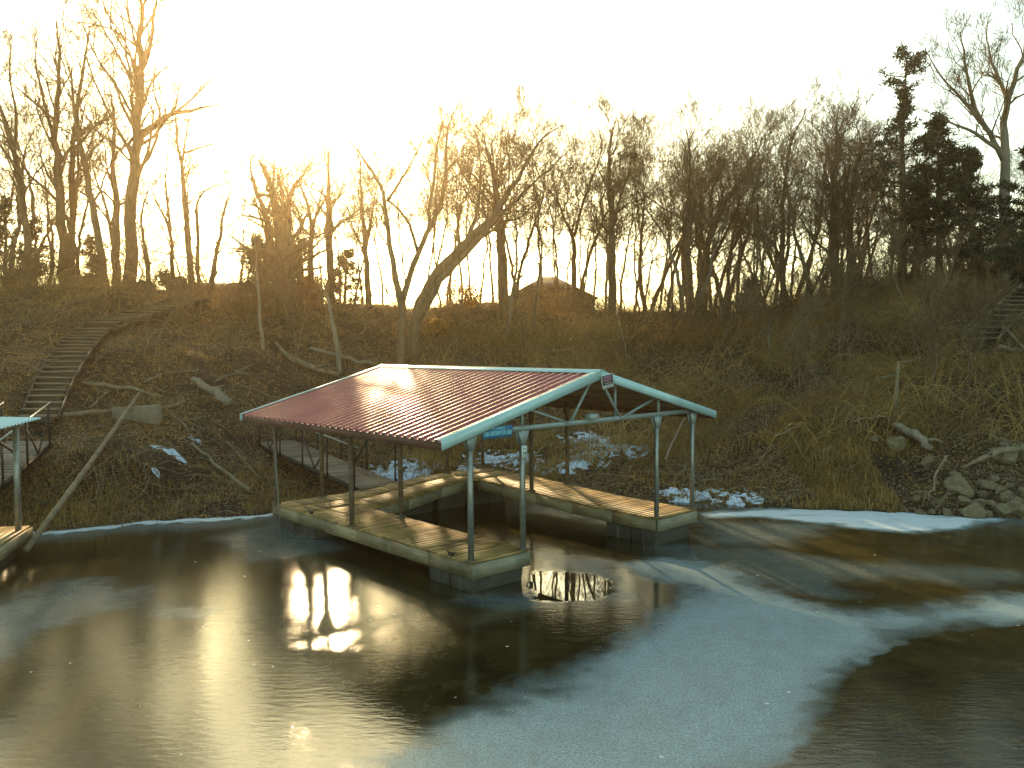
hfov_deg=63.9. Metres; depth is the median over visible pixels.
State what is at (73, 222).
bare tree
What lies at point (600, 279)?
sapling
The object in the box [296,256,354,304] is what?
bare bush
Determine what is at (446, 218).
bare tree
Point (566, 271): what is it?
bare tree
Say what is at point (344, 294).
bare bush
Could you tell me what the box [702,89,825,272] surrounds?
bare tree
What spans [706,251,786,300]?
bare bush
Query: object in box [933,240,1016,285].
bare bush
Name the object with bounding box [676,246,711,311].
sapling
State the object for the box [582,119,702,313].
bare tree
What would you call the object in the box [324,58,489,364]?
bare tree
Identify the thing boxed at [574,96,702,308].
bare tree
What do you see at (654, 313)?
bare bush
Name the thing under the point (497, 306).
bare bush
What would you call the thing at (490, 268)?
bare tree
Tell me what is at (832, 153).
bare tree
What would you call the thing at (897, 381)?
stump
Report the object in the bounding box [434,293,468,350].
sapling
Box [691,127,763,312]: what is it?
bare tree
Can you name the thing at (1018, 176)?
bare tree
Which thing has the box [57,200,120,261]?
bare tree
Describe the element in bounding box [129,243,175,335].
sapling
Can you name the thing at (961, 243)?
bare bush
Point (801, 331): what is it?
sapling
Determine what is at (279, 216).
bare tree
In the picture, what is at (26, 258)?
bare bush
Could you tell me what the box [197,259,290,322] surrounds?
bare bush
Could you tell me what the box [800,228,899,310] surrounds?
bare bush
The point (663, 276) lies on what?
bare tree
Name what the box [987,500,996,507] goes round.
rock
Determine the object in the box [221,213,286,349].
bare tree
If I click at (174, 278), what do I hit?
sapling
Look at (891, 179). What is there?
bare tree
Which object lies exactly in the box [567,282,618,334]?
sapling
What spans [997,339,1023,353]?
fallen log
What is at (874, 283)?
bare bush
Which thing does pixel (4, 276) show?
bare bush
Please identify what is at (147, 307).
sapling
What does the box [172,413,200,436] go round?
fallen branch
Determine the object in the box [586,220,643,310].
sapling
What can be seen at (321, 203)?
bare tree
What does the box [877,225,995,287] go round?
bare bush
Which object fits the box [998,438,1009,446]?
rock
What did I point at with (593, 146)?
bare tree
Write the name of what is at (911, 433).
fallen log
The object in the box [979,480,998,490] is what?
rock
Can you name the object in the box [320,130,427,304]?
bare tree
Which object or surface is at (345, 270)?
sapling
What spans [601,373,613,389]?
warning sign
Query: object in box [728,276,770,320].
cedar tree
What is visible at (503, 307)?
bare tree
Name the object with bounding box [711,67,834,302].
bare tree
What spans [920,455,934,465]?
rock
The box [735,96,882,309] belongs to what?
bare tree
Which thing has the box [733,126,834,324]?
bare tree
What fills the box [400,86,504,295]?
bare tree
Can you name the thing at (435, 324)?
bush
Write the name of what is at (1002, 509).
rock
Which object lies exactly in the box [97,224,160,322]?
sapling
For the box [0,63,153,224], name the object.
bare tree
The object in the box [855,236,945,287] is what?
bare bush
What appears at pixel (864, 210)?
bare tree
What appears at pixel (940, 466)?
fallen branch
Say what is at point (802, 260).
bare tree
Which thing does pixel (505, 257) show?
sapling
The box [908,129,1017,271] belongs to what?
bare tree
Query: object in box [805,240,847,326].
sapling
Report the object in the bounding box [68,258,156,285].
bare bush
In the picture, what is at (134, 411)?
concrete block
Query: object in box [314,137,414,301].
bare tree
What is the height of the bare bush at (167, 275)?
3.748 m
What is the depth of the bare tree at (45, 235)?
48.72 m
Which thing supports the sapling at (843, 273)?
on the hill
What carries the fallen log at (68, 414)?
on the hill
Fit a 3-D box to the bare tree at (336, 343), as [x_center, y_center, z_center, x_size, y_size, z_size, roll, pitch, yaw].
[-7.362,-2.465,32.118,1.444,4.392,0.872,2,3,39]
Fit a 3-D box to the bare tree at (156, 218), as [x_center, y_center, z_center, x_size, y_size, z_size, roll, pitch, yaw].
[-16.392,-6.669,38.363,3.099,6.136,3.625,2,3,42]
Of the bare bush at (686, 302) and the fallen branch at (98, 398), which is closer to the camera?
the fallen branch at (98, 398)
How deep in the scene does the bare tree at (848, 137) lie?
41.38 m
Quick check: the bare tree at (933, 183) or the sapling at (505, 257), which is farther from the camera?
the bare tree at (933, 183)
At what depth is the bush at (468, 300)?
39.73 m
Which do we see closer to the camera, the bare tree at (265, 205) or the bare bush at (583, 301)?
the bare bush at (583, 301)
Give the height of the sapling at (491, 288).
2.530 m
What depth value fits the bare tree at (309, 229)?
44.88 m
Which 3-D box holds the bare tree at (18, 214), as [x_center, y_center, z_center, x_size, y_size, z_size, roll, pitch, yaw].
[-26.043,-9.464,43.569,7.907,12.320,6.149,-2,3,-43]
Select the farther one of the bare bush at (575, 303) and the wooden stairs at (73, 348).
the bare bush at (575, 303)
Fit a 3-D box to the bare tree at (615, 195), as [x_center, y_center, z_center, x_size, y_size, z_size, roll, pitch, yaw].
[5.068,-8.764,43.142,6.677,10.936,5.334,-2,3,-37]
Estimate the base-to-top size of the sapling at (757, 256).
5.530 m
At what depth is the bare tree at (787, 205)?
45.37 m
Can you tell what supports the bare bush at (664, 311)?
on the hill
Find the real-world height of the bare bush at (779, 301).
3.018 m
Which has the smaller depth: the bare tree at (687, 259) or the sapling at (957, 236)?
the sapling at (957, 236)
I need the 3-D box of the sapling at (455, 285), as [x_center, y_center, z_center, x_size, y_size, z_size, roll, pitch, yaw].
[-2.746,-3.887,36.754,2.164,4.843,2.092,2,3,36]
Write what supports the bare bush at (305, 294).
on the hill
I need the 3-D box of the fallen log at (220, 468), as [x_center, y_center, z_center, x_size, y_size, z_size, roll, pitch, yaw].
[-8.209,2.310,23.238,2.504,1.229,0.257,2,3,33]
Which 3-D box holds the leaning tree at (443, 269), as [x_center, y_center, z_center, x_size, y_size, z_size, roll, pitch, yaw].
[-0.206,-6.995,34.399,7.629,12.127,4.524,1,3,25]
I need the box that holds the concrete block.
[111,404,162,423]
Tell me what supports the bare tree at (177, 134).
on the hill
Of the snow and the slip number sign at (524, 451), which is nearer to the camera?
the slip number sign at (524, 451)
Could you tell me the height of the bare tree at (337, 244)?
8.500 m
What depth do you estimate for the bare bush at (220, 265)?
36.44 m
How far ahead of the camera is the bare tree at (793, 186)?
38.77 m
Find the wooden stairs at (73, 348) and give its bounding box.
[17,297,209,422]
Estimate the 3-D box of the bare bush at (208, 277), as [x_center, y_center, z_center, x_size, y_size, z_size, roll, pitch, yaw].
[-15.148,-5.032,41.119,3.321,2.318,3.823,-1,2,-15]
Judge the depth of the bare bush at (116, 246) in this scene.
36.83 m
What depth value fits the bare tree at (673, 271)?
43.61 m
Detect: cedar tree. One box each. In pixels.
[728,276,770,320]
[845,41,974,289]
[888,184,945,279]
[892,111,985,285]
[937,145,999,287]
[965,146,1023,283]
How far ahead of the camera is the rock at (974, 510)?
20.70 m
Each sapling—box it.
[0,239,47,328]
[18,269,51,330]
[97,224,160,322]
[127,281,200,344]
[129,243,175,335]
[144,262,193,342]
[154,260,190,303]
[156,253,213,315]
[165,281,204,356]
[171,244,216,312]
[251,254,294,337]
[280,306,318,356]
[293,250,343,311]
[332,253,353,307]
[357,253,410,336]
[375,287,408,317]
[393,234,438,316]
[429,301,465,346]
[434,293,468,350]
[438,246,473,339]
[441,299,469,333]
[447,281,495,328]
[474,272,512,311]
[488,236,519,312]
[504,263,547,349]
[535,224,575,311]
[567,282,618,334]
[585,258,617,319]
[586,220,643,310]
[606,230,668,327]
[630,270,661,314]
[634,270,657,319]
[636,245,690,342]
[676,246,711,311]
[695,253,729,298]
[703,238,746,316]
[708,248,762,362]
[725,223,786,339]
[729,272,775,368]
[749,283,833,364]
[766,279,827,395]
[772,330,822,404]
[780,271,830,308]
[783,291,838,389]
[787,329,833,387]
[792,261,821,307]
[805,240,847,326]
[805,243,864,331]
[834,233,865,326]
[847,199,922,322]
[862,231,905,306]
[881,298,940,367]
[888,257,968,403]
[908,208,999,318]
[913,283,954,365]
[987,213,1023,301]
[1001,216,1023,308]
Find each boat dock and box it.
[0,417,40,567]
[240,364,716,592]
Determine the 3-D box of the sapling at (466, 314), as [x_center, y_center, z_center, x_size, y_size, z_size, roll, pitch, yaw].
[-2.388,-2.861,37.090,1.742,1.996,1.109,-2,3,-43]
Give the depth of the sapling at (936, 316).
28.03 m
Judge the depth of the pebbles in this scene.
21.99 m
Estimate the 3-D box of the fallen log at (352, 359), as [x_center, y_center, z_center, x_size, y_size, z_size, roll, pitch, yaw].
[-6.742,-1.109,32.548,2.571,0.770,0.878,0,2,-8]
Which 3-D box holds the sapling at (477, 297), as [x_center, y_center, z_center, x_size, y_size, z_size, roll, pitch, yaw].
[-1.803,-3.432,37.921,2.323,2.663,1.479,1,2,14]
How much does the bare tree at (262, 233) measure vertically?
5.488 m
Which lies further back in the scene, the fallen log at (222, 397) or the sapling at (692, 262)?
the sapling at (692, 262)
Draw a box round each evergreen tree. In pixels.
[0,192,36,293]
[11,216,58,280]
[79,233,109,277]
[235,234,274,304]
[270,240,324,306]
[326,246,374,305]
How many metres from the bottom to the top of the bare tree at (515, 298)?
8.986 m
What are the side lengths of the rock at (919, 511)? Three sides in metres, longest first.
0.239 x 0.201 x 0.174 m
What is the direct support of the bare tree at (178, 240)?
on the hill
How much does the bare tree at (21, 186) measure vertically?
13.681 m
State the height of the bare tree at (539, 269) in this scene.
11.466 m
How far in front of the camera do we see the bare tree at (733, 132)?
47.48 m
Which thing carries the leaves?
on the hill
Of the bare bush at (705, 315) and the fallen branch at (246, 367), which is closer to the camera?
the fallen branch at (246, 367)
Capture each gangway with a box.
[0,402,52,492]
[258,424,397,490]
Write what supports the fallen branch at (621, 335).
on the hill
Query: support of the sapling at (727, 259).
on the hill
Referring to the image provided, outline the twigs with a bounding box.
[0,270,1023,532]
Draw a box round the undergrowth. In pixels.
[0,229,1023,477]
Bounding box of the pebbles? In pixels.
[49,471,1023,529]
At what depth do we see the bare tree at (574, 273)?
43.56 m
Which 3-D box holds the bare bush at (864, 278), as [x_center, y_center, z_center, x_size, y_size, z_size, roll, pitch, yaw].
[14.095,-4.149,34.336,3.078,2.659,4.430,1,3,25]
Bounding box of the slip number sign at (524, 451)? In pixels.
[522,445,526,458]
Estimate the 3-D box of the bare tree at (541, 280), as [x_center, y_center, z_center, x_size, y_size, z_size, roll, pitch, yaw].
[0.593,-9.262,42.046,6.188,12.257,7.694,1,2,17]
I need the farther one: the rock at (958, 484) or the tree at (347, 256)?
the tree at (347, 256)
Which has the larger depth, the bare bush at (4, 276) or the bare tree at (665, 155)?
the bare tree at (665, 155)
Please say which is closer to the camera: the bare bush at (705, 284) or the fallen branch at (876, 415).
the fallen branch at (876, 415)
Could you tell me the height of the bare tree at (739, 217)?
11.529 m
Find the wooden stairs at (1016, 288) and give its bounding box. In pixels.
[961,277,1023,342]
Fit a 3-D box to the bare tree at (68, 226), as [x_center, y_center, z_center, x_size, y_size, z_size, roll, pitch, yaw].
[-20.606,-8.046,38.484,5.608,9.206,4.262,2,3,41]
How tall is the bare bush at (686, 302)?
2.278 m
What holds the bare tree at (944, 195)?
on the hill
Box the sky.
[0,0,1023,311]
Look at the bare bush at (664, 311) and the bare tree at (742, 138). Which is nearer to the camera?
the bare bush at (664, 311)
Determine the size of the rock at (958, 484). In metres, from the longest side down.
0.896 x 0.716 x 0.601 m
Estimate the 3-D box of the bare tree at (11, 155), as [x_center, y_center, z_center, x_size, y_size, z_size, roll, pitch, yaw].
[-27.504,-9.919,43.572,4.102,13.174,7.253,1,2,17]
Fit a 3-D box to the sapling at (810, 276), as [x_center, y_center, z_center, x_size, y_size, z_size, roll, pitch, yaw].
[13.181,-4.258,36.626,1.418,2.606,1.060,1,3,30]
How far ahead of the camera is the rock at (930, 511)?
21.05 m
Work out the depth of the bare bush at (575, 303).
37.61 m
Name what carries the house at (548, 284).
on the hill
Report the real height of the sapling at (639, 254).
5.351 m
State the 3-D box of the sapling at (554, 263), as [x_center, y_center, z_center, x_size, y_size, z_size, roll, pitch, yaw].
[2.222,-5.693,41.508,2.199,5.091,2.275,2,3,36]
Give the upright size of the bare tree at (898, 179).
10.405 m
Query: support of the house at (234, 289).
on the hill
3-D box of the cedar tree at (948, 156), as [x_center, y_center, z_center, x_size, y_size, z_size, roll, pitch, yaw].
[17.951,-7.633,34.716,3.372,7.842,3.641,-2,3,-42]
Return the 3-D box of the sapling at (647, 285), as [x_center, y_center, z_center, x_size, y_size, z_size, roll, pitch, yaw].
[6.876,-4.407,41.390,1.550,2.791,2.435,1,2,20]
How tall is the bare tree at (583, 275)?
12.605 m
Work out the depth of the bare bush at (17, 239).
35.12 m
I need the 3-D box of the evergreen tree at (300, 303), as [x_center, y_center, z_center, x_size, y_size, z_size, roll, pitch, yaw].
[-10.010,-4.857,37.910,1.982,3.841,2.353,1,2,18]
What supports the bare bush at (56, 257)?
on the hill
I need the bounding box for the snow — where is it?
[150,431,763,505]
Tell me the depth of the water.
11.68 m
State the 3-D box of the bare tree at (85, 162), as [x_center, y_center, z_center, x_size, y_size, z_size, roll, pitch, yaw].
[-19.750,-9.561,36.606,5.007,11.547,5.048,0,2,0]
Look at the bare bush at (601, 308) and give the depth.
39.06 m
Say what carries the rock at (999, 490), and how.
on the hill
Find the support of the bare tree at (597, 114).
on the hill
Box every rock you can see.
[868,435,878,441]
[886,436,907,451]
[912,494,920,501]
[915,509,923,514]
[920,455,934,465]
[928,509,935,514]
[942,508,951,516]
[943,475,973,497]
[948,471,961,475]
[957,495,971,505]
[960,502,986,518]
[972,498,987,507]
[977,490,989,497]
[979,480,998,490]
[986,510,992,516]
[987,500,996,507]
[988,446,1018,465]
[988,475,999,482]
[991,503,1012,515]
[995,486,1006,494]
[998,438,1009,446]
[1000,490,1014,502]
[1005,483,1012,488]
[1005,500,1023,514]
[1010,496,1023,502]
[1012,443,1023,461]
[1013,505,1023,516]
[1015,486,1023,498]
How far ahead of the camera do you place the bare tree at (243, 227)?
41.59 m
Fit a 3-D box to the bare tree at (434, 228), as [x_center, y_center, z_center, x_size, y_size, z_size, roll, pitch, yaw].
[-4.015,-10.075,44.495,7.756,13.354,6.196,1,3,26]
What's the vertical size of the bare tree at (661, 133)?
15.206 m
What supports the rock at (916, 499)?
on the hill
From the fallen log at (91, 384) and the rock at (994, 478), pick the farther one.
the fallen log at (91, 384)
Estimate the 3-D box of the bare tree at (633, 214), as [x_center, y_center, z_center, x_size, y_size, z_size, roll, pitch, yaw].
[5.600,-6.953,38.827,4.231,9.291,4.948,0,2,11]
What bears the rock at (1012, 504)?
on the hill
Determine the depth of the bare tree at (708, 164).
39.50 m
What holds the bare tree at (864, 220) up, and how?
on the hill
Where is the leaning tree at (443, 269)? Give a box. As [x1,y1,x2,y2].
[406,67,595,360]
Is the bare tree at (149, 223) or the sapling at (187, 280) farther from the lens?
the bare tree at (149, 223)
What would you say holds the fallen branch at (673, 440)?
on the hill
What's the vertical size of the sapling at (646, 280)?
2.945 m
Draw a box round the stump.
[867,359,918,414]
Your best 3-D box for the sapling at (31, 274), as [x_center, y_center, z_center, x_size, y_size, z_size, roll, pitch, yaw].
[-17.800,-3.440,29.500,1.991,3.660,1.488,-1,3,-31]
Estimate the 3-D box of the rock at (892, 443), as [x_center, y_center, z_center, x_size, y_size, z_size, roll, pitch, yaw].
[11.189,1.760,23.834,0.700,0.521,0.530,-1,3,-24]
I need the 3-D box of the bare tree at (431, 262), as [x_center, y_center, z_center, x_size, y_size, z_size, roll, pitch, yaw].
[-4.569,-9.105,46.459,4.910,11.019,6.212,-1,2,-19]
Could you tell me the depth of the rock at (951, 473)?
22.40 m
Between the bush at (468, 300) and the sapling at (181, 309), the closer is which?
the sapling at (181, 309)
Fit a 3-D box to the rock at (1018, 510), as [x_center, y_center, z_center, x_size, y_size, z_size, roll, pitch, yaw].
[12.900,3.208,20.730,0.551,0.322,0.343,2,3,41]
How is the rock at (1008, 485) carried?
on the hill
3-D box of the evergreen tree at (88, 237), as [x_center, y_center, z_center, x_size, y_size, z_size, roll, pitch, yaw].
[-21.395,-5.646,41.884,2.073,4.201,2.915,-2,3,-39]
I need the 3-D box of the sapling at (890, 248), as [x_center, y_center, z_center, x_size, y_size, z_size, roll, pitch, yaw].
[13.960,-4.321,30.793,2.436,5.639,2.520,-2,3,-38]
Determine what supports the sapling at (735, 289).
on the hill
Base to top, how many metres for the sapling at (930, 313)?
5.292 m
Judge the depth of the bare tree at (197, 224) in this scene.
37.61 m
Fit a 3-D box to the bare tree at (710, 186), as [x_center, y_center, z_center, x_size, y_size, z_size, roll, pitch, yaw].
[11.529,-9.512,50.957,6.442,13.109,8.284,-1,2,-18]
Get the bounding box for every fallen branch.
[89,386,108,407]
[143,369,197,382]
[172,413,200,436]
[214,361,252,382]
[226,441,258,476]
[358,312,388,335]
[525,444,545,465]
[591,303,626,355]
[665,417,685,460]
[774,417,812,436]
[851,410,894,422]
[912,455,947,500]
[989,434,1023,446]
[1001,327,1023,348]
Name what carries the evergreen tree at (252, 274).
on the hill
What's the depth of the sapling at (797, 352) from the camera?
26.28 m
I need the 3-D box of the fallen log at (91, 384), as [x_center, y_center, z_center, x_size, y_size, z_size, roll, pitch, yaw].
[-12.424,0.166,26.271,2.409,0.566,0.214,0,2,-10]
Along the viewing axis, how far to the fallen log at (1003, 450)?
22.39 m
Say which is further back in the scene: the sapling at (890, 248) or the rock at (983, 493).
the sapling at (890, 248)
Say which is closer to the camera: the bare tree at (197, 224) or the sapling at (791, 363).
the sapling at (791, 363)
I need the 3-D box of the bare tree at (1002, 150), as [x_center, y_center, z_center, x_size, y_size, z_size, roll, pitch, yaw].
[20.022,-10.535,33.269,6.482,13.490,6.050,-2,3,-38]
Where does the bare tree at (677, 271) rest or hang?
on the hill
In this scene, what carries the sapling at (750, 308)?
on the hill
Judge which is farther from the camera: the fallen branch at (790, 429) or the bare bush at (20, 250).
the bare bush at (20, 250)
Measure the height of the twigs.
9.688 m
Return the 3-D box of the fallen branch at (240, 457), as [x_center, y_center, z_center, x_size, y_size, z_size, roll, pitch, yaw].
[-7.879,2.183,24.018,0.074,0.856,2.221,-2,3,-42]
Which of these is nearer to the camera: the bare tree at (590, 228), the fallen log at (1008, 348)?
the fallen log at (1008, 348)
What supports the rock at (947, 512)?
on the hill
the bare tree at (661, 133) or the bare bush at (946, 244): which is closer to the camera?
the bare bush at (946, 244)
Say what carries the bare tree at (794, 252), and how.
on the hill
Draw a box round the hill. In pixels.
[0,260,1023,531]
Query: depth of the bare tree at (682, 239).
39.41 m
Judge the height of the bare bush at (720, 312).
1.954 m
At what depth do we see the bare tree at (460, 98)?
46.38 m
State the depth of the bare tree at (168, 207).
39.63 m
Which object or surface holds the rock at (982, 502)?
on the hill
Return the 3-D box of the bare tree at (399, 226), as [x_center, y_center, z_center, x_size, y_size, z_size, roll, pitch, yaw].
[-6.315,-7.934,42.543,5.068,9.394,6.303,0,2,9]
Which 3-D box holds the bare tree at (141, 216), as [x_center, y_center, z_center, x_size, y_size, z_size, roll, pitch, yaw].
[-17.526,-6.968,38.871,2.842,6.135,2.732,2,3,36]
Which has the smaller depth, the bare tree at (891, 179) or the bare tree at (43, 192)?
the bare tree at (43, 192)
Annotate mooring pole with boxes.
[22,392,140,552]
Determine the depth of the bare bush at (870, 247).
37.33 m
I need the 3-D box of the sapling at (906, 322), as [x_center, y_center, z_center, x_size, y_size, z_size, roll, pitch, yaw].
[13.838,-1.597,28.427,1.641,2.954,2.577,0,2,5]
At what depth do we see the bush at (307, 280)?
36.60 m
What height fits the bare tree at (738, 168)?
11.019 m
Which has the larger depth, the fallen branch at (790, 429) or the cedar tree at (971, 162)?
the cedar tree at (971, 162)
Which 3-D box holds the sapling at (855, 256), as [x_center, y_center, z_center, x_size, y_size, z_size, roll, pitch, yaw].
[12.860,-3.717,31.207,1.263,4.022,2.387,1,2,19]
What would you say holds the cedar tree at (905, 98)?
on the hill
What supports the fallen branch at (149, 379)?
on the hill
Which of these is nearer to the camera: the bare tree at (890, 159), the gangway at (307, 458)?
the gangway at (307, 458)
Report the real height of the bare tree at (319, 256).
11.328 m
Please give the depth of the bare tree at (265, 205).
45.37 m
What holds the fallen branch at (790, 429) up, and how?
on the hill
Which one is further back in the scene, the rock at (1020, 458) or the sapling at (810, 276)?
the sapling at (810, 276)
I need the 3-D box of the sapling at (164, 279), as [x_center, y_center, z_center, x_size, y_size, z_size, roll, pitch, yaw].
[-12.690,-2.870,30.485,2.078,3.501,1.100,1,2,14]
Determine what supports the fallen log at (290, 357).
on the hill
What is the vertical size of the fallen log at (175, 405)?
0.294 m
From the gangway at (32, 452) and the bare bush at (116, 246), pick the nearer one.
the gangway at (32, 452)
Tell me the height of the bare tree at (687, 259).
11.213 m
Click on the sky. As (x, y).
(303, 61)
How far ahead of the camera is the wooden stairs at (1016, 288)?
29.86 m
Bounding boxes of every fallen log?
[55,409,111,418]
[82,381,163,397]
[161,400,185,409]
[190,377,232,405]
[191,442,250,490]
[275,342,339,375]
[309,346,374,364]
[891,423,947,451]
[963,437,1023,467]
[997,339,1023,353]
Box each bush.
[0,209,69,292]
[0,231,63,293]
[0,259,28,292]
[1,228,124,286]
[4,220,95,283]
[30,243,99,284]
[55,240,152,285]
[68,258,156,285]
[76,214,185,286]
[101,234,227,319]
[155,218,254,312]
[156,273,187,291]
[180,263,240,296]
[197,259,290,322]
[202,284,281,324]
[212,232,315,315]
[255,255,342,328]
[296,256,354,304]
[297,275,324,310]
[319,281,364,303]
[423,317,451,338]
[440,279,481,309]
[483,297,524,313]
[549,280,603,328]
[564,282,604,319]
[587,297,627,321]
[592,302,628,325]
[600,338,646,371]
[602,259,704,353]
[639,276,710,336]
[651,286,722,322]
[655,256,741,330]
[656,282,753,349]
[693,297,748,327]
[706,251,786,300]
[709,264,794,331]
[736,236,826,304]
[752,247,891,317]
[755,282,815,323]
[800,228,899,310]
[812,265,907,316]
[814,213,930,291]
[816,253,886,309]
[840,212,967,274]
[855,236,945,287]
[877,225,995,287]
[888,197,985,269]
[924,241,992,271]
[925,229,996,275]
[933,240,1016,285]
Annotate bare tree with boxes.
[0,0,129,282]
[0,11,75,287]
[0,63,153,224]
[0,80,107,280]
[0,82,64,224]
[0,91,28,237]
[0,97,80,277]
[6,122,129,257]
[7,114,128,281]
[10,0,150,276]
[18,35,164,280]
[20,0,247,284]
[26,43,141,284]
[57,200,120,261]
[99,169,184,274]
[115,140,258,301]
[116,171,180,284]
[122,113,209,273]
[123,175,200,271]
[150,84,249,295]
[160,213,222,292]
[212,115,363,313]
[217,164,274,301]
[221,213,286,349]
[225,215,264,268]
[236,185,296,254]
[261,142,364,305]
[265,193,336,278]
[266,148,356,302]
[282,115,393,306]
[292,145,372,304]
[310,264,341,371]
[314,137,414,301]
[320,126,400,304]
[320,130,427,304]
[323,139,426,308]
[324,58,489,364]
[352,140,445,305]
[372,74,509,303]
[390,129,465,278]
[397,47,534,302]
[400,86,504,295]
[401,89,531,296]
[403,114,496,265]
[429,79,564,298]
[433,53,593,338]
[434,89,537,322]
[455,95,605,338]
[461,139,586,324]
[489,80,585,304]
[492,102,602,305]
[505,93,606,300]
[527,102,636,307]
[535,125,634,303]
[537,110,633,316]
[544,116,649,264]
[550,83,662,297]
[560,83,678,322]
[572,127,668,300]
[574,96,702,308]
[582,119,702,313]
[587,137,675,321]
[604,100,794,317]
[613,111,717,303]
[614,112,698,304]
[616,161,774,328]
[618,131,732,310]
[620,79,755,299]
[629,132,724,302]
[651,131,782,296]
[653,108,800,315]
[655,124,757,310]
[658,127,785,307]
[663,120,779,308]
[672,96,791,271]
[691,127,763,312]
[697,132,795,300]
[698,135,802,306]
[701,112,828,287]
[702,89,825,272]
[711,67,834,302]
[717,150,813,296]
[721,112,864,298]
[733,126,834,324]
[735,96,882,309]
[743,123,875,309]
[770,59,916,303]
[771,162,826,299]
[779,93,899,282]
[786,78,897,278]
[786,128,886,305]
[798,99,887,293]
[801,145,866,276]
[805,93,913,281]
[810,120,915,273]
[820,140,898,277]
[827,166,911,283]
[837,135,957,254]
[842,119,916,264]
[852,105,945,235]
[867,126,956,267]
[887,146,976,247]
[905,154,986,259]
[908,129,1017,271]
[911,0,1023,282]
[963,150,1023,223]
[985,122,1023,232]
[1011,152,1022,210]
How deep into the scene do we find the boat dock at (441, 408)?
17.69 m
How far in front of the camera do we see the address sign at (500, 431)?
14.48 m
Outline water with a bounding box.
[0,496,1023,767]
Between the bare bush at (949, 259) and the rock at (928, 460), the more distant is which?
the bare bush at (949, 259)
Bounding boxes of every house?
[187,283,325,302]
[509,277,597,306]
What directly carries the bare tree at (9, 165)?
on the hill
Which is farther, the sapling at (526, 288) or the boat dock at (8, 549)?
the sapling at (526, 288)
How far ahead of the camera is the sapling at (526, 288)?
34.56 m
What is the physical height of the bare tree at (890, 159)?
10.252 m
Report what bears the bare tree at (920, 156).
on the hill
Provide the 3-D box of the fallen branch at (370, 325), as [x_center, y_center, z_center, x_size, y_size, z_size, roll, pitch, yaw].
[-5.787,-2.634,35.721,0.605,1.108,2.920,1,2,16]
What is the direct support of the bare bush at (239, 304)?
on the hill
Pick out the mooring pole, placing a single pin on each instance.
(37, 534)
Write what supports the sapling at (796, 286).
on the hill
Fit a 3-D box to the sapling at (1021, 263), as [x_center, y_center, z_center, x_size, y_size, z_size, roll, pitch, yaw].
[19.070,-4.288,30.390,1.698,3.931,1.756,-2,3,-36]
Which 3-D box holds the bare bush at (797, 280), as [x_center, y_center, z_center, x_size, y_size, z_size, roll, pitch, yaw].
[12.963,-4.179,35.224,5.923,3.555,4.116,2,3,43]
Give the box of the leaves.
[0,273,1023,529]
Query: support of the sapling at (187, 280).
on the hill
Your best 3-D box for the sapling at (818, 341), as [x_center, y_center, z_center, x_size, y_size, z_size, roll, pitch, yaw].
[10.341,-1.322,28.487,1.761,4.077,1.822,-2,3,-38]
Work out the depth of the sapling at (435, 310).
35.40 m
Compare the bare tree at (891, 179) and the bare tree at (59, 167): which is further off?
the bare tree at (891, 179)
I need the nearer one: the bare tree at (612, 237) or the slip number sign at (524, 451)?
the slip number sign at (524, 451)
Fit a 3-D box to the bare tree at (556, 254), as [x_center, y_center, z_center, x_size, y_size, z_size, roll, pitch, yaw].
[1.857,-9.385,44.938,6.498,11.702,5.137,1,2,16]
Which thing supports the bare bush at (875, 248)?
on the hill
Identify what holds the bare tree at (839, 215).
on the hill
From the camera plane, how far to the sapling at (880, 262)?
33.56 m
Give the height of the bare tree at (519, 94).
12.475 m
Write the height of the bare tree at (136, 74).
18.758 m
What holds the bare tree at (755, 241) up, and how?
on the hill
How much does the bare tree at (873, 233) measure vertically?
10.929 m
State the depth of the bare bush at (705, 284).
36.01 m
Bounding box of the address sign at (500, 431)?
[482,425,512,439]
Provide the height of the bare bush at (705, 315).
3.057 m
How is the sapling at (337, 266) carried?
on the hill
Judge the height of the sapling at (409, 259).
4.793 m
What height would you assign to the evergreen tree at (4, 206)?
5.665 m
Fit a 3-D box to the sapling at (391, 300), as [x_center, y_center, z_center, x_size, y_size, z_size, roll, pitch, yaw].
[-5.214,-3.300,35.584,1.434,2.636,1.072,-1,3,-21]
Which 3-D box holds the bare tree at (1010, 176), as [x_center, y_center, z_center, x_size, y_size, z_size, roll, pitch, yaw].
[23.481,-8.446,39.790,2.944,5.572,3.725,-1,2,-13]
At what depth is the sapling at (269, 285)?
32.55 m
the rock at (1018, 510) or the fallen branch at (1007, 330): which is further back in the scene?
the fallen branch at (1007, 330)
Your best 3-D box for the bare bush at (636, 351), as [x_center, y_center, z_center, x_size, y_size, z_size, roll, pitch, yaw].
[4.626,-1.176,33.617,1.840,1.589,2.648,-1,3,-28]
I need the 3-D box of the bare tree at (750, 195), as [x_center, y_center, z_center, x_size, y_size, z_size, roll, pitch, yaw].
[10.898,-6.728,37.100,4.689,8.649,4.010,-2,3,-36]
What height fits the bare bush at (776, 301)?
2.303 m
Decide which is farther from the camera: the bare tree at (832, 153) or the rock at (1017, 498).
the bare tree at (832, 153)
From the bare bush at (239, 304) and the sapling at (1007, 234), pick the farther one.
the bare bush at (239, 304)
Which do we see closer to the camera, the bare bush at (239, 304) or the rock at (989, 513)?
the rock at (989, 513)
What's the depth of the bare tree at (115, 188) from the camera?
40.43 m
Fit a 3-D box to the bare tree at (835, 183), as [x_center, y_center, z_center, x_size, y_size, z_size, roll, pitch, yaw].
[15.300,-9.270,37.369,5.638,11.742,5.723,-2,3,-44]
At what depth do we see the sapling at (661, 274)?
34.99 m
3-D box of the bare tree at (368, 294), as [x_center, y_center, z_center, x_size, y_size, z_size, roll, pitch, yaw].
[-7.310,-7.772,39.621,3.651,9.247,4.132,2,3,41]

